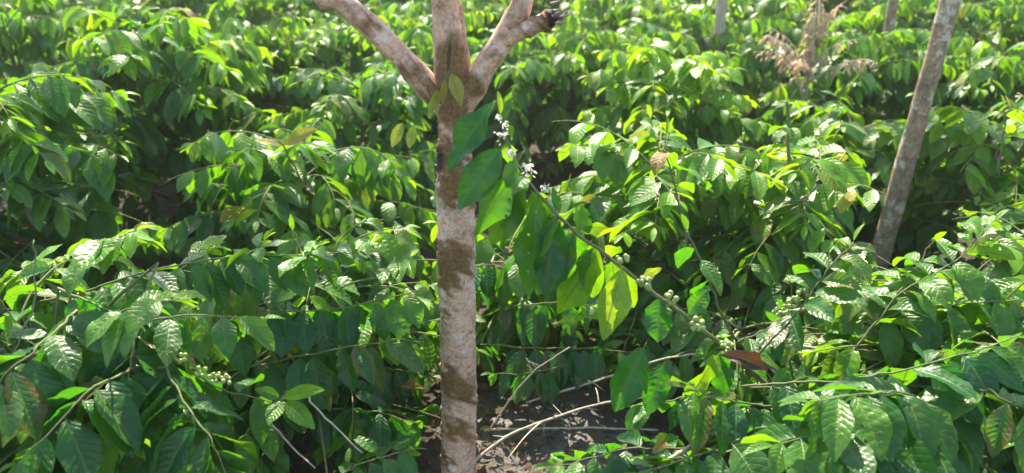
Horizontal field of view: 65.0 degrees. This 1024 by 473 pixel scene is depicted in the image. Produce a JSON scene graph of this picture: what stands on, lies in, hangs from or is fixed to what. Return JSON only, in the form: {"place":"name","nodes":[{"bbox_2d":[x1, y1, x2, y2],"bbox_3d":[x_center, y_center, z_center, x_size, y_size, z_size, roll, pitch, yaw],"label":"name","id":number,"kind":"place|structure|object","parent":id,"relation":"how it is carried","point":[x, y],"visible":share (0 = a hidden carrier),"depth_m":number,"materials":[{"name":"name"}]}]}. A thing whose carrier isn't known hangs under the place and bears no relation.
{"place":"outdoors","nodes":[
{"label":"outdoors","id":0,"kind":"place"},
{"bbox_2d":[0,0,1022,472],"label":"ground","id":1,"kind":"structure","parent":0,"point":[430,462],"depth_m":2.91,"materials":[{"name":"soil"}]},
{"bbox_2d":[0,0,141,145],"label":"coffee bush","id":2,"kind":"object","parent":1,"relation":"on","point":[47,34],"visible":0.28,"depth_m":4.97,"materials":[{"name":"green plant"}]},
{"bbox_2d":[0,0,153,116],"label":"coffee bush","id":3,"kind":"object","parent":1,"relation":"on","point":[113,6],"visible":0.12,"depth_m":6.31,"materials":[{"name":"green plant"}]},
{"bbox_2d":[0,62,198,345],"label":"coffee bush","id":4,"kind":"object","parent":1,"relation":"on","point":[40,168],"visible":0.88,"depth_m":3.07,"materials":[{"name":"green plant"}]},
{"bbox_2d":[13,0,279,234],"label":"coffee bush","id":5,"kind":"object","parent":1,"relation":"on","point":[182,90],"visible":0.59,"depth_m":4.03,"materials":[{"name":"green plant"}]},
{"bbox_2d":[121,0,208,23],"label":"coffee bush","id":6,"kind":"object","parent":1,"relation":"on","point":[149,3],"visible":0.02,"depth_m":9.52,"materials":[{"name":"green plant"}]},
{"bbox_2d":[0,222,384,472],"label":"coffee bush","id":7,"kind":"object","parent":1,"relation":"on","point":[91,381],"visible":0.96,"depth_m":1.76,"materials":[{"name":"green plant"}]},
{"bbox_2d":[122,0,276,29],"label":"coffee bush","id":8,"kind":"object","parent":1,"relation":"on","point":[201,8],"visible":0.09,"depth_m":8.07,"materials":[{"name":"green plant"}]},
{"bbox_2d":[134,0,339,156],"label":"coffee bush","id":9,"kind":"object","parent":1,"relation":"on","point":[234,27],"visible":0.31,"depth_m":5.34,"materials":[{"name":"green plant"}]},
{"bbox_2d":[207,0,350,71],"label":"coffee bush","id":10,"kind":"object","parent":1,"relation":"on","point":[258,12],"visible":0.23,"depth_m":6.90,"materials":[{"name":"green plant"}]},
{"bbox_2d":[137,111,436,310],"bbox_3d":[-0.915,-0.139,3.525,1.421,0.978,1.440,0,22,0],"label":"coffee bush","id":11,"kind":"object","parent":1,"relation":"on","point":[265,185],"visible":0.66,"depth_m":3.24,"materials":[{"name":"green plant"}]},
{"bbox_2d":[227,0,349,30],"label":"coffee bush","id":12,"kind":"object","parent":1,"relation":"on","point":[343,21],"depth_m":9.30,"materials":[{"name":"green plant"}]},
{"bbox_2d":[174,214,490,472],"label":"coffee bush","id":13,"kind":"object","parent":1,"relation":"on","point":[377,346],"visible":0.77,"depth_m":2.25,"materials":[{"name":"green plant"}]},
{"bbox_2d":[397,380,424,388],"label":"dry leaf","id":14,"kind":"object","parent":13,"relation":"on","point":[410,384],"visible":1,"depth_m":2.48,"materials":[{"name":"brown plant"}]},
{"bbox_2d":[242,13,428,131],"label":"coffee bush","id":15,"kind":"object","parent":1,"relation":"on","point":[332,36],"visible":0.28,"depth_m":5.60,"materials":[{"name":"green plant"}]},
{"bbox_2d":[261,61,436,236],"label":"coffee bush","id":16,"kind":"object","parent":1,"relation":"on","point":[341,99],"visible":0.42,"depth_m":4.21,"materials":[{"name":"green plant"}]},
{"bbox_2d":[333,0,387,19],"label":"coffee bush","id":17,"kind":"object","parent":1,"relation":"on","point":[364,2],"visible":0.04,"depth_m":11.77,"materials":[{"name":"green plant"}]},
{"bbox_2d":[364,0,475,28],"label":"coffee bush","id":18,"kind":"object","parent":1,"relation":"on","point":[370,4],"visible":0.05,"depth_m":9.04,"materials":[{"name":"green plant"}]},
{"bbox_2d":[337,10,536,153],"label":"coffee bush","id":19,"kind":"object","parent":1,"relation":"on","point":[418,34],"visible":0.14,"depth_m":5.37,"materials":[{"name":"green plant"}]},
{"bbox_2d":[313,0,567,472],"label":"forked tree","id":20,"kind":"object","parent":1,"relation":"on","point":[451,89],"visible":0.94,"depth_m":2.07,"materials":[{"name":"brown plant"}]},
{"bbox_2d":[370,0,510,62],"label":"coffee bush","id":21,"kind":"object","parent":1,"relation":"on","point":[420,9],"visible":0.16,"depth_m":6.72,"materials":[{"name":"green plant"}]},
{"bbox_2d":[312,215,649,404],"bbox_3d":[-0.166,0.232,3.175,1.256,0.554,1.143,0,22,0],"label":"coffee bush","id":22,"kind":"object","parent":1,"relation":"on","point":[500,330],"visible":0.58,"depth_m":2.83,"materials":[{"name":"green plant"}]},
{"bbox_2d":[0,224,988,472],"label":"leaf litter","id":23,"kind":"object","parent":1,"relation":"on","point":[590,433],"visible":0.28,"depth_m":2.78,"materials":[{"name":"brown plant"}]},
{"bbox_2d":[401,17,635,178],"bbox_3d":[0.026,-0.919,5.334,1.710,1.074,1.568,-13,25,-29],"label":"coffee bush","id":24,"kind":"object","parent":1,"relation":"on","point":[526,61],"visible":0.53,"depth_m":5.17,"materials":[{"name":"green plant"}]},
{"bbox_2d":[471,0,583,49],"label":"coffee bush","id":25,"kind":"object","parent":1,"relation":"on","point":[564,5],"visible":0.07,"depth_m":8.11,"materials":[{"name":"green plant"}]},
{"bbox_2d":[488,347,569,431],"bbox_3d":[0.051,0.492,2.568,0.261,0.315,0.014,0,22,0],"label":"fallen stick","id":26,"kind":"object","parent":1,"relation":"on","point":[503,409],"visible":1,"depth_m":2.56,"materials":[{"name":"wood"}]},
{"bbox_2d":[460,388,641,472],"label":"fallen stick","id":27,"kind":"object","parent":1,"relation":"on","point":[514,432],"visible":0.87,"depth_m":2.44,"materials":[{"name":"beige wood"}]},
{"bbox_2d":[484,423,657,431],"bbox_3d":[0.198,0.640,2.724,0.589,0.044,0.068,0,22,0],"label":"fallen stick","id":28,"kind":"object","parent":1,"relation":"on","point":[586,427],"visible":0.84,"depth_m":2.72,"materials":[{"name":"grey wood"}]},
{"bbox_2d":[515,3,702,178],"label":"coffee bush","id":29,"kind":"object","parent":1,"relation":"on","point":[571,21],"visible":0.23,"depth_m":5.43,"materials":[{"name":"green plant"}]},
{"bbox_2d":[526,353,693,403],"bbox_3d":[0.309,0.453,2.610,0.559,0.343,0.062,10,24,24],"label":"fallen stick","id":30,"kind":"object","parent":1,"relation":"on","point":[594,381],"visible":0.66,"depth_m":2.66,"materials":[{"name":"grey wood"}]},
{"bbox_2d":[558,0,670,30],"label":"coffee bush","id":31,"kind":"object","parent":1,"relation":"on","point":[611,27],"visible":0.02,"depth_m":9.29,"materials":[{"name":"green plant"}]},
{"bbox_2d":[547,0,697,104],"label":"coffee bush","id":32,"kind":"object","parent":1,"relation":"on","point":[607,10],"visible":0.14,"depth_m":6.78,"materials":[{"name":"green plant"}]},
{"bbox_2d":[493,105,810,376],"bbox_3d":[0.522,-0.039,3.136,1.292,1.083,1.218,0,22,0],"label":"coffee bush","id":33,"kind":"object","parent":1,"relation":"on","point":[673,183],"visible":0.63,"depth_m":2.96,"materials":[{"name":"green plant"}]},
{"bbox_2d":[574,42,770,263],"bbox_3d":[0.845,-0.482,4.223,1.058,1.093,1.181,0,22,0],"label":"coffee bush","id":34,"kind":"object","parent":1,"relation":"on","point":[673,93],"visible":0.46,"depth_m":4.05,"materials":[{"name":"green plant"}]},
{"bbox_2d":[605,2,795,138],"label":"coffee bush","id":35,"kind":"object","parent":1,"relation":"on","point":[695,28],"visible":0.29,"depth_m":6.05,"materials":[{"name":"green plant"}]},
{"bbox_2d":[708,0,726,117],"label":"shade tree","id":36,"kind":"object","parent":1,"relation":"on","point":[720,16],"visible":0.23,"depth_m":6.00,"materials":[{"name":"grey plant"}]},
{"bbox_2d":[635,214,825,468],"bbox_3d":[0.792,0.262,2.608,0.853,0.921,0.861,0,22,0],"label":"coffee bush","id":37,"kind":"object","parent":1,"relation":"on","point":[681,337],"visible":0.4,"depth_m":2.57,"materials":[{"name":"green plant"}]},
{"bbox_2d":[447,91,1023,472],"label":"coffee bush","id":38,"kind":"object","parent":1,"relation":"on","point":[555,257],"visible":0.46,"depth_m":1.85,"materials":[{"name":"green plant"}]},
{"bbox_2d":[653,436,668,453],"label":"dry leaf","id":39,"kind":"object","parent":38,"relation":"on","point":[661,444],"visible":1,"depth_m":1.78,"materials":[{"name":"yellow plant"}]},
{"bbox_2d":[656,431,719,470],"bbox_3d":[0.435,0.476,1.862,0.234,0.084,0.037,-10,24,-22],"label":"fallen stick","id":40,"kind":"object","parent":38,"relation":"on","point":[683,451],"visible":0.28,"depth_m":1.83,"materials":[{"name":"beige wood"}]},
{"bbox_2d":[720,350,767,371],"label":"dry leaf","id":41,"kind":"object","parent":38,"relation":"on","point":[752,360],"visible":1,"depth_m":1.85,"materials":[{"name":"brown plant"}]},
{"bbox_2d":[785,344,840,362],"bbox_3d":[0.893,0.330,2.270,0.254,0.059,0.035,3,22,8],"label":"fallen stick","id":42,"kind":"object","parent":38,"relation":"on","point":[792,346],"visible":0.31,"depth_m":2.28,"materials":[{"name":"beige wood"}]},
{"bbox_2d":[671,0,813,42],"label":"coffee bush","id":43,"kind":"object","parent":1,"relation":"on","point":[694,1],"visible":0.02,"depth_m":9.45,"materials":[{"name":"green plant"}]},
{"bbox_2d":[674,0,832,93],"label":"coffee bush","id":44,"kind":"object","parent":1,"relation":"on","point":[788,10],"visible":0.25,"depth_m":6.64,"materials":[{"name":"green plant"}]},
{"bbox_2d":[624,86,955,350],"bbox_3d":[1.100,-0.036,3.053,1.172,1.140,1.196,-19,29,-38],"label":"coffee bush","id":45,"kind":"object","parent":1,"relation":"on","point":[836,191],"visible":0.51,"depth_m":2.80,"materials":[{"name":"green plant"}]},
{"bbox_2d":[809,1,861,16],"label":"coffee bush","id":46,"kind":"object","parent":1,"relation":"on","point":[843,13],"visible":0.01,"depth_m":12.39,"materials":[{"name":"green plant"}]},
{"bbox_2d":[720,6,973,178],"bbox_3d":[2.224,-0.941,5.316,1.732,1.127,1.722,18,28,38],"label":"coffee bush","id":47,"kind":"object","parent":1,"relation":"on","point":[866,90],"visible":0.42,"depth_m":4.98,"materials":[{"name":"green plant"}]},
{"bbox_2d":[753,0,877,101],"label":"dry shrub","id":48,"kind":"object","parent":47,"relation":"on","point":[810,48],"visible":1,"depth_m":4.66,"materials":[{"name":"brown plant"}]},
{"bbox_2d":[779,0,923,56],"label":"coffee bush","id":49,"kind":"object","parent":1,"relation":"on","point":[851,6],"visible":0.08,"depth_m":8.23,"materials":[{"name":"green plant"}]},
{"bbox_2d":[756,78,967,255],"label":"coffee bush","id":50,"kind":"object","parent":1,"relation":"on","point":[874,150],"visible":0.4,"depth_m":3.96,"materials":[{"name":"green plant"}]},
{"bbox_2d":[741,209,1023,472],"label":"coffee bush","id":51,"kind":"object","parent":1,"relation":"on","point":[927,429],"visible":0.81,"depth_m":2.00,"materials":[{"name":"green plant"}]},
{"bbox_2d":[776,304,830,315],"bbox_3d":[0.926,0.216,2.448,0.229,0.085,0.054,-1,22,-3],"label":"fallen stick","id":52,"kind":"object","parent":51,"relation":"on","point":[803,309],"visible":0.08,"depth_m":2.46,"materials":[{"name":"beige wood"}]},
{"bbox_2d":[873,0,898,115],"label":"shade tree","id":53,"kind":"object","parent":1,"relation":"on","point":[890,18],"visible":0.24,"depth_m":6.10,"materials":[{"name":"grey plant"}]},
{"bbox_2d":[814,0,977,24],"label":"coffee bush","id":54,"kind":"object","parent":1,"relation":"on","point":[969,1],"visible":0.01,"depth_m":9.14,"materials":[{"name":"green plant"}]},
{"bbox_2d":[872,0,961,269],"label":"shade tree","id":55,"kind":"object","parent":1,"relation":"on","point":[892,212],"visible":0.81,"depth_m":3.51,"materials":[{"name":"grey plant"}]},
{"bbox_2d":[838,0,1021,109],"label":"coffee bush","id":56,"kind":"object","parent":1,"relation":"on","point":[912,15],"visible":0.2,"depth_m":6.44,"materials":[{"name":"green plant"}]},
{"bbox_2d":[845,95,1023,275],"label":"coffee bush","id":57,"kind":"object","parent":1,"relation":"on","point":[929,213],"visible":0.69,"depth_m":3.66,"materials":[{"name":"green plant"}]},
{"bbox_2d":[866,28,1023,198],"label":"coffee bush","id":58,"kind":"object","parent":1,"relation":"on","point":[987,78],"visible":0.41,"depth_m":4.72,"materials":[{"name":"green plant"}]},
{"bbox_2d":[934,0,989,25],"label":"coffee bush","id":59,"kind":"object","parent":1,"relation":"on","point":[980,1],"visible":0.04,"depth_m":11.34,"materials":[{"name":"green plant"}]},
{"bbox_2d":[937,202,1023,349],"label":"coffee bush","id":60,"kind":"object","parent":1,"relation":"on","point":[997,270],"visible":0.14,"depth_m":2.90,"materials":[{"name":"green plant"}]},
{"bbox_2d":[973,0,1023,46],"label":"coffee bush","id":61,"kind":"object","parent":1,"relation":"on","point":[985,27],"visible":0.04,"depth_m":9.34,"materials":[{"name":"green plant"}]},
{"bbox_2d":[976,0,1023,81],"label":"coffee bush","id":62,"kind":"object","parent":1,"relation":"on","point":[1015,32],"visible":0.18,"depth_m":6.43,"materials":[{"name":"green plant"}]}
]}

